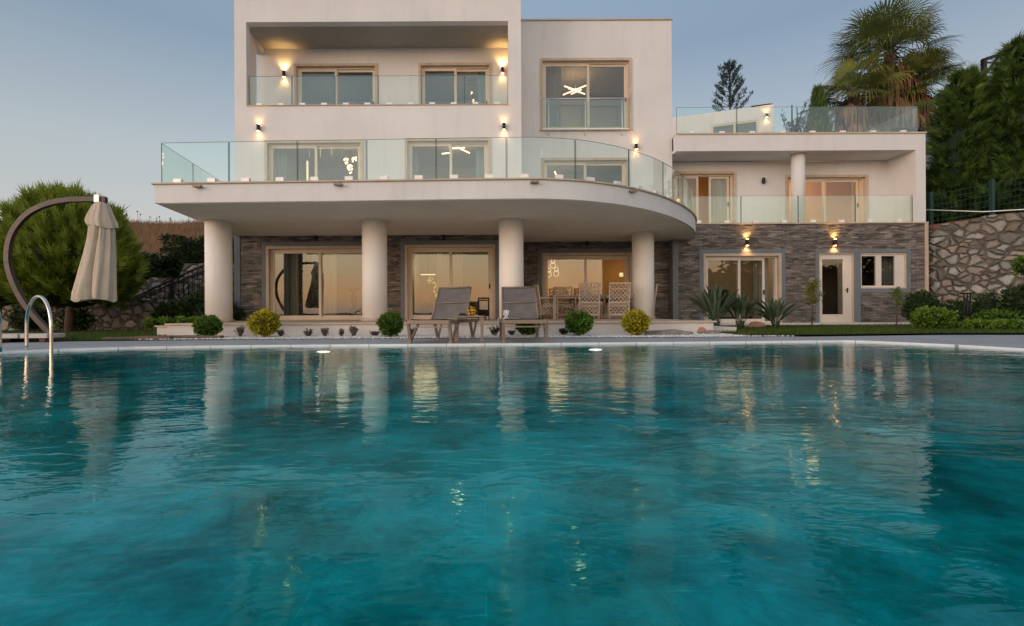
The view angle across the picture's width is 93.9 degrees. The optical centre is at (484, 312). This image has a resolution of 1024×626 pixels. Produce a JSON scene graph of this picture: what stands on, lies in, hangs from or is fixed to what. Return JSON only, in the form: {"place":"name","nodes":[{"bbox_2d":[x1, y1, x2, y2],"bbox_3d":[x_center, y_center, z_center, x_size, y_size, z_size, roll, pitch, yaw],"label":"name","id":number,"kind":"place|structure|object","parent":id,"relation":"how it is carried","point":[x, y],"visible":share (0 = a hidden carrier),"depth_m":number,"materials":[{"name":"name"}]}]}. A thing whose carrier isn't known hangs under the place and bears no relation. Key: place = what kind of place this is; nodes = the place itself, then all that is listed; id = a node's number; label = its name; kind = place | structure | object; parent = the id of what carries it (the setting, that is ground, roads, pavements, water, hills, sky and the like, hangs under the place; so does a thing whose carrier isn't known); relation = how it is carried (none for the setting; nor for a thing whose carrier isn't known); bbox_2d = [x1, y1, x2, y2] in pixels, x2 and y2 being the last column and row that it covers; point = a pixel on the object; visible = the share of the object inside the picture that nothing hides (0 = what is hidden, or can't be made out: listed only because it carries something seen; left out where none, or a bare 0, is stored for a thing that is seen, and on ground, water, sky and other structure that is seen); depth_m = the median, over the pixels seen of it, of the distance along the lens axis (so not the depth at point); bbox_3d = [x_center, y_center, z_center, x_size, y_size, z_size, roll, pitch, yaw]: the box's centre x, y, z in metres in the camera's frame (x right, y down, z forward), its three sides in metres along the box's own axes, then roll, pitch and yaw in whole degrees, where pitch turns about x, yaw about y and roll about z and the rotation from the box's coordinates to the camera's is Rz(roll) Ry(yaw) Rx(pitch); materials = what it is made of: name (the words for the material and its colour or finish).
{"place":"outdoors","nodes":[
{"label":"outdoors","id":0,"kind":"place"},
{"bbox_2d":[2,328,171,340],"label":"lawn","id":1,"kind":"structure","parent":0,"point":[83,335],"depth_m":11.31,"materials":[{"name":"plant"}]},
{"bbox_2d":[4,303,55,331],"bbox_3d":[-13.376,0.145,14.106,1.189,0.998,1.194,0,0,33],"label":"shrub","id":2,"kind":"object","parent":1,"relation":"on","point":[17,316],"visible":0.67,"depth_m":13.87,"materials":[{"name":"green plant"}]},
{"bbox_2d":[2,194,118,342],"bbox_3d":[-8.800,-0.877,9.300,3.156,2.846,1.200,0,0,0],"label":"cantilever umbrella","id":3,"kind":"object","parent":1,"relation":"on","point":[96,276],"visible":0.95,"depth_m":9.25,"materials":[{"name":"fabric"}]},
{"bbox_2d":[53,307,97,331],"bbox_3d":[-11.892,0.210,13.875,1.021,0.933,1.048,0,0,0],"label":"shrub","id":4,"kind":"object","parent":1,"relation":"on","point":[81,319],"visible":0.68,"depth_m":13.79,"materials":[{"name":"green plant"}]},
{"bbox_2d":[142,317,157,328],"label":"planter shrub","id":5,"kind":"object","parent":1,"relation":"on","point":[149,323],"visible":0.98,"depth_m":11.28,"materials":[{"name":"green plant"}]},
{"bbox_2d":[150,299,185,327],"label":"shrub","id":6,"kind":"object","parent":1,"relation":"on","point":[167,308],"visible":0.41,"depth_m":15.07,"materials":[{"name":"green plant"}]},
{"bbox_2d":[173,290,204,319],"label":"shrub","id":7,"kind":"object","parent":1,"relation":"on","point":[190,303],"visible":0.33,"depth_m":14.72,"materials":[{"name":"green plant"}]},
{"bbox_2d":[193,302,246,320],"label":"shrub","id":8,"kind":"object","parent":1,"relation":"on","point":[237,314],"visible":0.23,"depth_m":14.52,"materials":[{"name":"green plant"}]},
{"bbox_2d":[128,219,233,263],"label":"hill","id":9,"kind":"structure","parent":0,"point":[151,251],"depth_m":38.41,"materials":[{"name":"brown plant"}]},
{"bbox_2d":[139,233,340,280],"bbox_3d":[-9.798,-1.671,18.831,7.916,2.844,1.924,0,0,0],"label":"hedge","id":10,"kind":"object","parent":9,"relation":"on","point":[175,260],"visible":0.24,"depth_m":18.22,"materials":[{"name":"green plant"}]},
{"bbox_2d":[346,287,360,314],"bbox_3d":[-4.663,-0.409,17.000,0.540,1.011,0.540,0,0,0],"label":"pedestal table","id":11,"kind":"object","parent":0,"point":[353,310],"visible":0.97,"depth_m":16.92,"materials":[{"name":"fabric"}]},
{"bbox_2d":[167,322,713,335],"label":"terrace","id":12,"kind":"structure","parent":0,"point":[553,328],"depth_m":10.76,"materials":[{"name":"stone"}]},
{"bbox_2d":[164,318,716,324],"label":"terrace paving","id":13,"kind":"structure","parent":12,"relation":"on","point":[486,321],"depth_m":10.97,"materials":[{"name":"stone"}]},
{"bbox_2d":[534,285,558,318],"bbox_3d":[1.967,-0.353,15.443,0.726,1.085,0.652,0,0,-9],"label":"wicker chair","id":14,"kind":"object","parent":13,"relation":"on","point":[543,308],"visible":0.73,"depth_m":15.17,"materials":[{"name":"wicker"}]},
{"bbox_2d":[554,287,574,314],"bbox_3d":[2.683,-0.356,16.017,0.652,1.085,0.726,0,0,0],"label":"wicker chair","id":15,"kind":"object","parent":13,"relation":"on","point":[566,306],"visible":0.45,"depth_m":16.25,"materials":[{"name":"wicker"}]},
{"bbox_2d":[575,282,600,318],"bbox_3d":[3.122,-0.359,14.503,0.652,1.085,0.726,0,0,0],"label":"wicker chair","id":16,"kind":"object","parent":13,"relation":"on","point":[590,304],"visible":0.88,"depth_m":14.23,"materials":[{"name":"wicker"}]},
{"bbox_2d":[549,294,634,318],"bbox_3d":[3.470,-0.198,15.350,2.670,0.760,0.900,0,0,0],"label":"dining table","id":17,"kind":"object","parent":13,"relation":"on","point":[602,296],"visible":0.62,"depth_m":14.95,"materials":[{"name":"brown wood"}]},
{"bbox_2d":[604,282,630,318],"bbox_3d":[4.015,-0.363,14.503,0.652,1.085,0.726,0,0,0],"label":"wicker chair","id":18,"kind":"object","parent":13,"relation":"on","point":[610,305],"visible":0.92,"depth_m":14.24,"materials":[{"name":"wicker"}]},
{"bbox_2d":[135,333,793,339],"bbox_3d":[-0.397,0.498,10.085,13.400,0.001,1.330,0,0,0],"label":"gravel bed","id":19,"kind":"object","parent":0,"point":[508,337],"visible":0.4,"depth_m":9.53,"materials":[{"name":"grey gravel"}]},
{"bbox_2d":[101,335,223,339],"bbox_3d":[-6.490,0.501,9.784,2.181,0.065,0.527,0,0,-8],"label":"timber edging","id":20,"kind":"object","parent":19,"relation":"on","point":[170,337],"visible":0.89,"depth_m":9.59,"materials":[{"name":"brown wood"}]},
{"bbox_2d":[191,314,222,335],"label":"clipped shrub","id":21,"kind":"object","parent":19,"relation":"on","point":[208,325],"visible":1,"depth_m":9.96,"materials":[{"name":"green plant"}]},
{"bbox_2d":[245,308,281,336],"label":"clipped shrub","id":22,"kind":"object","parent":19,"relation":"on","point":[265,322],"visible":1,"depth_m":9.89,"materials":[{"name":"yellow plant"}]},
{"bbox_2d":[375,310,403,336],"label":"clipped shrub","id":23,"kind":"object","parent":19,"relation":"on","point":[390,324],"visible":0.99,"depth_m":9.76,"materials":[{"name":"green plant"}]},
{"bbox_2d":[514,318,541,334],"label":"clipped shrub","id":24,"kind":"object","parent":19,"relation":"on","point":[526,330],"visible":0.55,"depth_m":10.14,"materials":[{"name":"green plant"}]},
{"bbox_2d":[564,309,594,335],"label":"clipped shrub","id":25,"kind":"object","parent":19,"relation":"on","point":[579,323],"visible":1,"depth_m":9.85,"materials":[{"name":"green plant"}]},
{"bbox_2d":[620,309,650,334],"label":"clipped shrub","id":26,"kind":"object","parent":19,"relation":"on","point":[635,322],"visible":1,"depth_m":9.84,"materials":[{"name":"yellow plant"}]},
{"bbox_2d":[644,329,693,337],"bbox_3d":[3.956,0.436,10.303,1.047,0.184,0.519,0,0,0],"label":"rock","id":27,"kind":"object","parent":19,"relation":"on","point":[667,332],"visible":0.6,"depth_m":10.12,"materials":[{"name":"grey stone"}]},
{"bbox_2d":[0,349,1023,625],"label":"pool basin","id":28,"kind":"object","parent":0,"point":[332,499],"visible":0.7,"depth_m":4.42,"materials":[{"name":"liquid"}]},
{"bbox_2d":[0,340,1023,356],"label":"pool coping","id":29,"kind":"object","parent":28,"relation":"on","point":[722,342],"visible":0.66,"depth_m":7.67,"materials":[{"name":"stone"}]},
{"bbox_2d":[0,295,53,442],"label":"pool ladder","id":30,"kind":"object","parent":29,"relation":"attached to","point":[50,316],"visible":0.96,"depth_m":6.37,"materials":[{"name":"metal"}]},
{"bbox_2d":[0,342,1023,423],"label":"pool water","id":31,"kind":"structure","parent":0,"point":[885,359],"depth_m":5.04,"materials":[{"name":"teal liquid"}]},
{"bbox_2d":[0,0,1023,223],"label":"sky","id":32,"kind":"structure","parent":0,"point":[91,91],"materials":[{"name":"blue"}]},
{"bbox_2d":[2,335,1023,350],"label":"deck","id":33,"kind":"structure","parent":0,"point":[1015,341],"depth_m":8.53,"materials":[{"name":"grey stone"}]},
{"bbox_2d":[407,286,477,342],"bbox_3d":[-0.716,-0.008,8.869,0.780,1.023,1.988,0,0,13],"label":"sun lounger","id":34,"kind":"object","parent":33,"relation":"on","point":[451,302],"visible":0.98,"depth_m":9.18,"materials":[{"name":"grey fabric"}]},
{"bbox_2d":[454,315,483,341],"bbox_3d":[-0.271,0.274,8.450,0.518,0.455,0.480,0,0,0],"label":"side table","id":35,"kind":"object","parent":33,"relation":"on","point":[456,337],"visible":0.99,"depth_m":8.22,"materials":[{"name":"brown wood"}]},
{"bbox_2d":[499,286,548,342],"bbox_3d":[0.672,-0.015,8.874,0.780,1.023,1.988,0,0,0],"label":"sun lounger","id":36,"kind":"object","parent":33,"relation":"on","point":[517,302],"visible":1,"depth_m":9.22,"materials":[{"name":"grey fabric"}]},
{"bbox_2d":[24,333,1023,341],"bbox_3d":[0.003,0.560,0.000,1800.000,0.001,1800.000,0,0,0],"label":"ground","id":37,"kind":"structure","parent":0,"point":[672,337],"depth_m":10.99,"materials":[{"name":"grey stone"}]},
{"bbox_2d":[0,179,149,331],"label":"tree","id":38,"kind":"object","parent":37,"relation":"on","point":[48,247],"visible":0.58,"depth_m":12.39,"materials":[{"name":"green plant"}]},
{"bbox_2d":[2,299,184,329],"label":"retaining wall","id":39,"kind":"structure","parent":37,"relation":"on","point":[135,314],"depth_m":15.60,"materials":[{"name":"stone"}]},
{"bbox_2d":[133,260,322,299],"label":"stone wall","id":40,"kind":"structure","parent":37,"relation":"on","point":[150,283],"depth_m":17.30,"materials":[{"name":"grey stone"}]},
{"bbox_2d":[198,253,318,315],"bbox_3d":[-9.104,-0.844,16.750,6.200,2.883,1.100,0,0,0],"label":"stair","id":41,"kind":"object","parent":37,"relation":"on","point":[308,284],"visible":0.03,"depth_m":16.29,"materials":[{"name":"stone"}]},
{"bbox_2d":[131,251,233,299],"bbox_3d":[-9.157,-1.266,16.150,5.760,3.645,0.060,0,0,0],"label":"stair railing","id":42,"kind":"object","parent":41,"relation":"attached to","point":[170,282],"visible":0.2,"depth_m":16.14,"materials":[{"name":"black metal"}]},
{"bbox_2d":[132,258,233,299],"bbox_3d":[-9.657,-1.258,17.250,6.760,3.657,0.060,0,0,0],"label":"stair railing","id":43,"kind":"object","parent":41,"relation":"attached to","point":[174,283],"visible":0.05,"depth_m":17.23,"materials":[{"name":"black metal"}]},
{"bbox_2d":[929,212,1023,307],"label":"retaining wall","id":44,"kind":"structure","parent":37,"relation":"on","point":[976,256],"depth_m":15.71,"materials":[{"name":"stone"}]},
{"bbox_2d":[928,177,1023,224],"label":"fence","id":45,"kind":"object","parent":44,"relation":"on","point":[991,189],"visible":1,"depth_m":15.77,"materials":[{"name":"grey metal"}]},
{"bbox_2d":[1009,255,1023,277],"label":"climbing plant","id":46,"kind":"object","parent":44,"relation":"attached to","point":[1019,266],"visible":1,"depth_m":12.41,"materials":[{"name":"green plant"}]},
{"bbox_2d":[715,323,1023,334],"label":"lawn","id":47,"kind":"structure","parent":0,"point":[846,333],"depth_m":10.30,"materials":[{"name":"plant"}]},
{"bbox_2d":[151,0,928,325],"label":"villa","id":48,"kind":"object","parent":47,"relation":"on","point":[381,88],"visible":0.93,"depth_m":16.40,"materials":[{"name":"white paint"}]},
{"bbox_2d":[274,149,285,180],"bbox_3d":[-6.753,-4.318,15.722,0.449,2.847,0.110,0,0,0],"label":"curtain","id":49,"kind":"object","parent":48,"relation":"hanging from","point":[279,162],"depth_m":15.72,"materials":[{"name":"white fabric"}]},
{"bbox_2d":[275,254,289,315],"bbox_3d":[-6.730,-1.043,15.771,0.586,2.495,0.111,0,0,0],"label":"curtain","id":50,"kind":"object","parent":48,"relation":"on","point":[282,298],"visible":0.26,"depth_m":15.77,"materials":[{"name":"beige fabric"}]},
{"bbox_2d":[290,254,298,315],"bbox_3d":[-6.308,-1.048,15.841,0.272,2.502,0.111,0,0,0],"label":"curtain","id":51,"kind":"object","parent":48,"relation":"on","point":[294,284],"visible":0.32,"depth_m":15.84,"materials":[{"name":"fabric"}]},
{"bbox_2d":[269,144,359,180],"bbox_3d":[-5.429,-4.159,15.380,2.961,2.514,0.120,0,0,0],"label":"window","id":52,"kind":"structure","parent":48,"relation":"in","point":[271,146],"depth_m":15.33,"materials":[{"name":"beige plastic"}]},
{"bbox_2d":[270,249,361,319],"bbox_3d":[-5.179,-0.919,15.380,3.374,2.253,0.120,0,0,0],"label":"window","id":53,"kind":"structure","parent":48,"relation":"in","point":[272,251],"depth_m":15.33,"materials":[{"name":"beige metal"}]},
{"bbox_2d":[323,254,336,314],"bbox_3d":[-5.108,-1.047,15.771,0.450,2.487,0.111,0,0,0],"label":"curtain","id":54,"kind":"object","parent":48,"relation":"on","point":[329,284],"visible":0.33,"depth_m":15.78,"materials":[{"name":"fabric"}]},
{"bbox_2d":[298,68,374,104],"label":"window","id":55,"kind":"structure","parent":48,"relation":"in","point":[337,70],"depth_m":16.86,"materials":[{"name":"beige plastic"}]},
{"bbox_2d":[412,147,417,178],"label":"curtain","id":56,"kind":"object","parent":48,"relation":"hanging from","point":[414,160],"depth_m":15.71,"materials":[{"name":"white fabric"}]},
{"bbox_2d":[437,252,448,292],"bbox_3d":[-1.369,-1.057,15.771,0.406,2.467,0.111,0,0,0],"label":"curtain","id":57,"kind":"object","parent":48,"relation":"on","point":[442,269],"visible":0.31,"depth_m":15.79,"materials":[{"name":"fabric"}]},
{"bbox_2d":[408,142,487,178],"bbox_3d":[-1.167,-4.203,15.380,2.570,2.557,0.120,0,0,0],"label":"window","id":58,"kind":"structure","parent":48,"relation":"in","point":[410,144],"depth_m":15.33,"materials":[{"name":"beige plastic"}]},
{"bbox_2d":[423,297,473,314],"bbox_3d":[-1.401,-0.253,18.850,1.960,0.800,0.900,0,0,0],"label":"sofa","id":59,"kind":"object","parent":48,"relation":"on","point":[428,308],"visible":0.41,"depth_m":18.41,"materials":[{"name":"fabric"}]},
{"bbox_2d":[408,248,492,318],"bbox_3d":[-1.103,-0.952,15.380,2.700,2.275,0.120,0,0,0],"label":"window","id":60,"kind":"structure","parent":48,"relation":"in","point":[410,287],"depth_m":15.33,"materials":[{"name":"beige metal"}]},
{"bbox_2d":[421,67,488,103],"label":"window","id":61,"kind":"structure","parent":48,"relation":"in","point":[423,69],"depth_m":16.86,"materials":[{"name":"beige plastic"}]},
{"bbox_2d":[453,252,461,286],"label":"curtain","id":62,"kind":"object","parent":48,"relation":"on","point":[457,269],"visible":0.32,"depth_m":15.84,"materials":[{"name":"fabric"}]},
{"bbox_2d":[476,147,483,177],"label":"curtain","id":63,"kind":"object","parent":48,"relation":"hanging from","point":[479,162],"depth_m":15.72,"materials":[{"name":"white fabric"}]},
{"bbox_2d":[478,72,485,103],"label":"curtain","id":64,"kind":"object","parent":48,"relation":"on","point":[481,90],"visible":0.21,"depth_m":17.25,"materials":[{"name":"white fabric"}]},
{"bbox_2d":[546,67,560,126],"bbox_3d":[2.503,-7.667,17.301,0.544,3.107,0.111,0,0,0],"label":"curtain","id":65,"kind":"object","parent":48,"relation":"hanging from","point":[553,82],"visible":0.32,"depth_m":17.30,"materials":[{"name":"white fabric"}]},
{"bbox_2d":[544,161,625,184],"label":"window","id":66,"kind":"structure","parent":48,"relation":"in","point":[559,163],"depth_m":16.91,"materials":[{"name":"beige plastic"}]},
{"bbox_2d":[543,62,628,128],"bbox_3d":[3.559,-7.662,16.960,3.046,2.411,0.120,0,0,0],"label":"window","id":67,"kind":"structure","parent":48,"relation":"in","point":[545,64],"depth_m":16.91,"materials":[{"name":"beige metal"}]},
{"bbox_2d":[545,255,628,317],"bbox_3d":[3.606,-0.933,16.960,2.998,2.188,0.120,0,0,0],"label":"window","id":68,"kind":"structure","parent":48,"relation":"in","point":[626,257],"depth_m":16.91,"materials":[{"name":"beige plastic"}]},
{"bbox_2d":[564,299,622,313],"bbox_3d":[4.249,-0.282,18.450,2.260,0.800,0.900,0,0,0],"label":"sofa","id":69,"kind":"object","parent":48,"relation":"on","point":[606,301],"visible":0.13,"depth_m":18.62,"materials":[{"name":"fabric"}]},
{"bbox_2d":[675,175,731,222],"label":"window","id":70,"kind":"structure","parent":48,"relation":"in","point":[728,178],"depth_m":17.74,"materials":[{"name":"beige plastic"}]},
{"bbox_2d":[712,179,725,222],"bbox_3d":[8.877,-4.149,17.951,0.667,2.106,0.111,0,0,0],"label":"curtain","id":71,"kind":"object","parent":48,"relation":"hanging from","point":[718,200],"visible":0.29,"depth_m":17.95,"materials":[{"name":"fabric"}]},
{"bbox_2d":[672,103,773,136],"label":"wall","id":72,"kind":"structure","parent":48,"relation":"attached to","point":[753,118],"depth_m":26.92,"materials":[{"name":"white paint"}]},
{"bbox_2d":[711,120,758,132],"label":"window","id":73,"kind":"structure","parent":72,"relation":"in","point":[752,121],"depth_m":26.67,"materials":[{"name":"beige glass"}]},
{"bbox_2d":[706,256,776,322],"bbox_3d":[8.839,-0.810,16.560,2.501,2.287,0.120,0,0,0],"label":"window","id":74,"kind":"structure","parent":48,"relation":"in","point":[738,258],"depth_m":16.51,"materials":[{"name":"beige plastic"}]},
{"bbox_2d":[753,258,767,320],"bbox_3d":[9.771,-0.864,16.901,0.555,2.386,0.111,0,0,0],"label":"curtain","id":75,"kind":"object","parent":48,"relation":"on","point":[757,277],"visible":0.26,"depth_m":16.90,"materials":[{"name":"beige fabric"}]},
{"bbox_2d":[788,178,862,221],"bbox_3d":[12.589,-4.055,17.760,2.872,1.878,0.120,0,0,0],"label":"window","id":76,"kind":"structure","parent":48,"relation":"in","point":[823,180],"depth_m":17.72,"materials":[{"name":"beige plastic"}]},
{"bbox_2d":[820,255,851,321],"bbox_3d":[12.072,-0.847,16.454,1.118,2.329,0.132,0,0,0],"label":"door","id":77,"kind":"structure","parent":48,"relation":"in","point":[846,316],"depth_m":16.46,"materials":[{"name":"white plastic"}]},
{"bbox_2d":[837,259,841,313],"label":"curtain","id":78,"kind":"object","parent":48,"relation":"on","point":[839,281],"visible":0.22,"depth_m":16.86,"materials":[{"name":"fabric"}]},
{"bbox_2d":[861,254,903,286],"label":"window","id":79,"kind":"structure","parent":48,"relation":"in","point":[898,259],"depth_m":16.45,"materials":[{"name":"white plastic"}]},
{"bbox_2d":[881,256,892,285],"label":"curtain","id":80,"kind":"object","parent":48,"relation":"hanging from","point":[886,270],"visible":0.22,"depth_m":16.80,"materials":[{"name":"white fabric"}]},
{"bbox_2d":[681,283,745,325],"bbox_3d":[6.101,-0.169,12.603,1.717,1.269,1.282,0,0,18],"label":"agave plant","id":81,"kind":"object","parent":47,"relation":"on","point":[713,303],"visible":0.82,"depth_m":12.46,"materials":[{"name":"green plant"}]},
{"bbox_2d":[725,290,762,328],"bbox_3d":[6.875,-0.077,12.838,1.096,1.078,0.665,0,0,0],"label":"agave plant","id":82,"kind":"object","parent":47,"relation":"on","point":[741,309],"visible":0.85,"depth_m":12.77,"materials":[{"name":"green plant"}]},
{"bbox_2d":[750,296,806,327],"bbox_3d":[7.816,-0.017,12.835,1.717,0.947,1.185,0,0,0],"label":"agave plant","id":83,"kind":"object","parent":47,"relation":"on","point":[772,312],"visible":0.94,"depth_m":12.76,"materials":[{"name":"green plant"}]},
{"bbox_2d":[802,277,824,325],"bbox_3d":[10.110,-0.334,14.759,0.726,1.564,0.570,0,0,0],"label":"young tree","id":84,"kind":"object","parent":47,"relation":"on","point":[811,289],"visible":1,"depth_m":14.78,"materials":[{"name":"green plant"}]},
{"bbox_2d":[886,285,906,325],"bbox_3d":[12.766,-0.243,14.819,0.543,1.355,0.414,0,0,0],"label":"young tree","id":85,"kind":"object","parent":47,"relation":"on","point":[896,292],"visible":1,"depth_m":14.79,"materials":[{"name":"green plant"}]},
{"bbox_2d":[900,288,940,322],"bbox_3d":[13.350,-0.141,14.591,1.068,1.229,1.058,0,0,0],"label":"shrub","id":86,"kind":"object","parent":47,"relation":"on","point":[920,298],"visible":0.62,"depth_m":14.47,"materials":[{"name":"green plant"}]},
{"bbox_2d":[909,305,959,328],"bbox_3d":[11.243,0.117,12.010,0.968,0.651,0.979,0,0,-19],"label":"shrub","id":87,"kind":"object","parent":47,"relation":"on","point":[932,317],"visible":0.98,"depth_m":11.80,"materials":[{"name":"green plant"}]},
{"bbox_2d":[936,299,975,326],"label":"shrub","id":88,"kind":"object","parent":47,"relation":"on","point":[957,305],"visible":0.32,"depth_m":13.70,"materials":[{"name":"green plant"}]},
{"bbox_2d":[953,317,997,329],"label":"shrub","id":89,"kind":"object","parent":47,"relation":"on","point":[973,323],"visible":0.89,"depth_m":11.62,"materials":[{"name":"green plant"}]},
{"bbox_2d":[965,290,1003,313],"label":"shrub","id":90,"kind":"object","parent":47,"relation":"on","point":[987,302],"visible":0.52,"depth_m":13.30,"materials":[{"name":"green plant"}]},
{"bbox_2d":[965,307,1023,320],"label":"shrub","id":91,"kind":"object","parent":47,"relation":"on","point":[993,314],"visible":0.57,"depth_m":12.61,"materials":[{"name":"green plant"}]},
{"bbox_2d":[991,318,1023,329],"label":"shrub","id":92,"kind":"object","parent":47,"relation":"on","point":[1011,323],"visible":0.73,"depth_m":11.29,"materials":[{"name":"green plant"}]},
{"bbox_2d":[994,283,1023,315],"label":"shrub","id":93,"kind":"object","parent":47,"relation":"on","point":[1013,297],"visible":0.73,"depth_m":12.57,"materials":[{"name":"green plant"}]},
{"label":"hill","id":94,"kind":"structure","parent":0,"visible":0},
{"bbox_2d":[710,58,753,111],"bbox_3d":[17.474,-12.272,34.036,2.558,11.362,2.871,0,0,0],"label":"araucaria tree","id":95,"kind":"object","parent":94,"relation":"on","point":[724,83],"visible":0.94,"depth_m":33.76,"materials":[{"name":"green plant"}]},
{"bbox_2d":[816,0,967,131],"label":"fan palm","id":96,"kind":"object","parent":94,"relation":"on","point":[883,23],"visible":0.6,"depth_m":23.98,"materials":[{"name":"green plant"}]},
{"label":"hillside","id":97,"kind":"structure","parent":0,"visible":0},
{"bbox_2d":[780,100,819,131],"bbox_3d":[16.598,-7.660,25.023,2.712,6.947,1.356,0,0,0],"label":"feathery tree","id":98,"kind":"object","parent":97,"relation":"on","point":[792,125],"visible":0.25,"depth_m":24.90,"materials":[{"name":"green plant"}]},
{"bbox_2d":[803,82,833,131],"bbox_3d":[16.042,-7.652,23.001,1.462,6.937,1.532,0,0,0],"label":"cypress tree","id":99,"kind":"object","parent":97,"relation":"on","point":[818,104],"visible":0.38,"depth_m":22.73,"materials":[{"name":"green plant"}]},
{"bbox_2d":[807,46,901,131],"bbox_3d":[18.568,-8.213,24.082,3.838,9.242,3.937,0,0,-35],"label":"fan palm","id":100,"kind":"object","parent":97,"relation":"on","point":[853,119],"visible":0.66,"depth_m":23.53,"materials":[{"name":"green plant"}]},
{"bbox_2d":[886,42,970,130],"bbox_3d":[22.289,-8.657,24.205,3.635,10.090,3.872,0,0,38],"label":"fan palm","id":101,"kind":"object","parent":97,"relation":"on","point":[919,65],"visible":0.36,"depth_m":23.62,"materials":[{"name":"green plant"}]},
{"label":"bank","id":102,"kind":"structure","parent":0,"visible":0},
{"bbox_2d":[889,127,933,167],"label":"neighbour shed","id":103,"kind":"structure","parent":102,"relation":"on","point":[907,129],"depth_m":22.75,"materials":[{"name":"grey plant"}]},
{"bbox_2d":[916,62,1023,223],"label":"conifer tree","id":104,"kind":"object","parent":102,"relation":"on","point":[963,102],"visible":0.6,"depth_m":17.74,"materials":[{"name":"green plant"}]},
{"bbox_2d":[944,30,1023,219],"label":"conifer tree","id":105,"kind":"object","parent":102,"relation":"on","point":[1007,82],"visible":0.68,"depth_m":16.92,"materials":[{"name":"green plant"}]},
{"bbox_2d":[983,56,1023,212],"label":"conifer tree","id":106,"kind":"object","parent":102,"relation":"on","point":[1021,204],"visible":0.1,"depth_m":16.47,"materials":[{"name":"green plant"}]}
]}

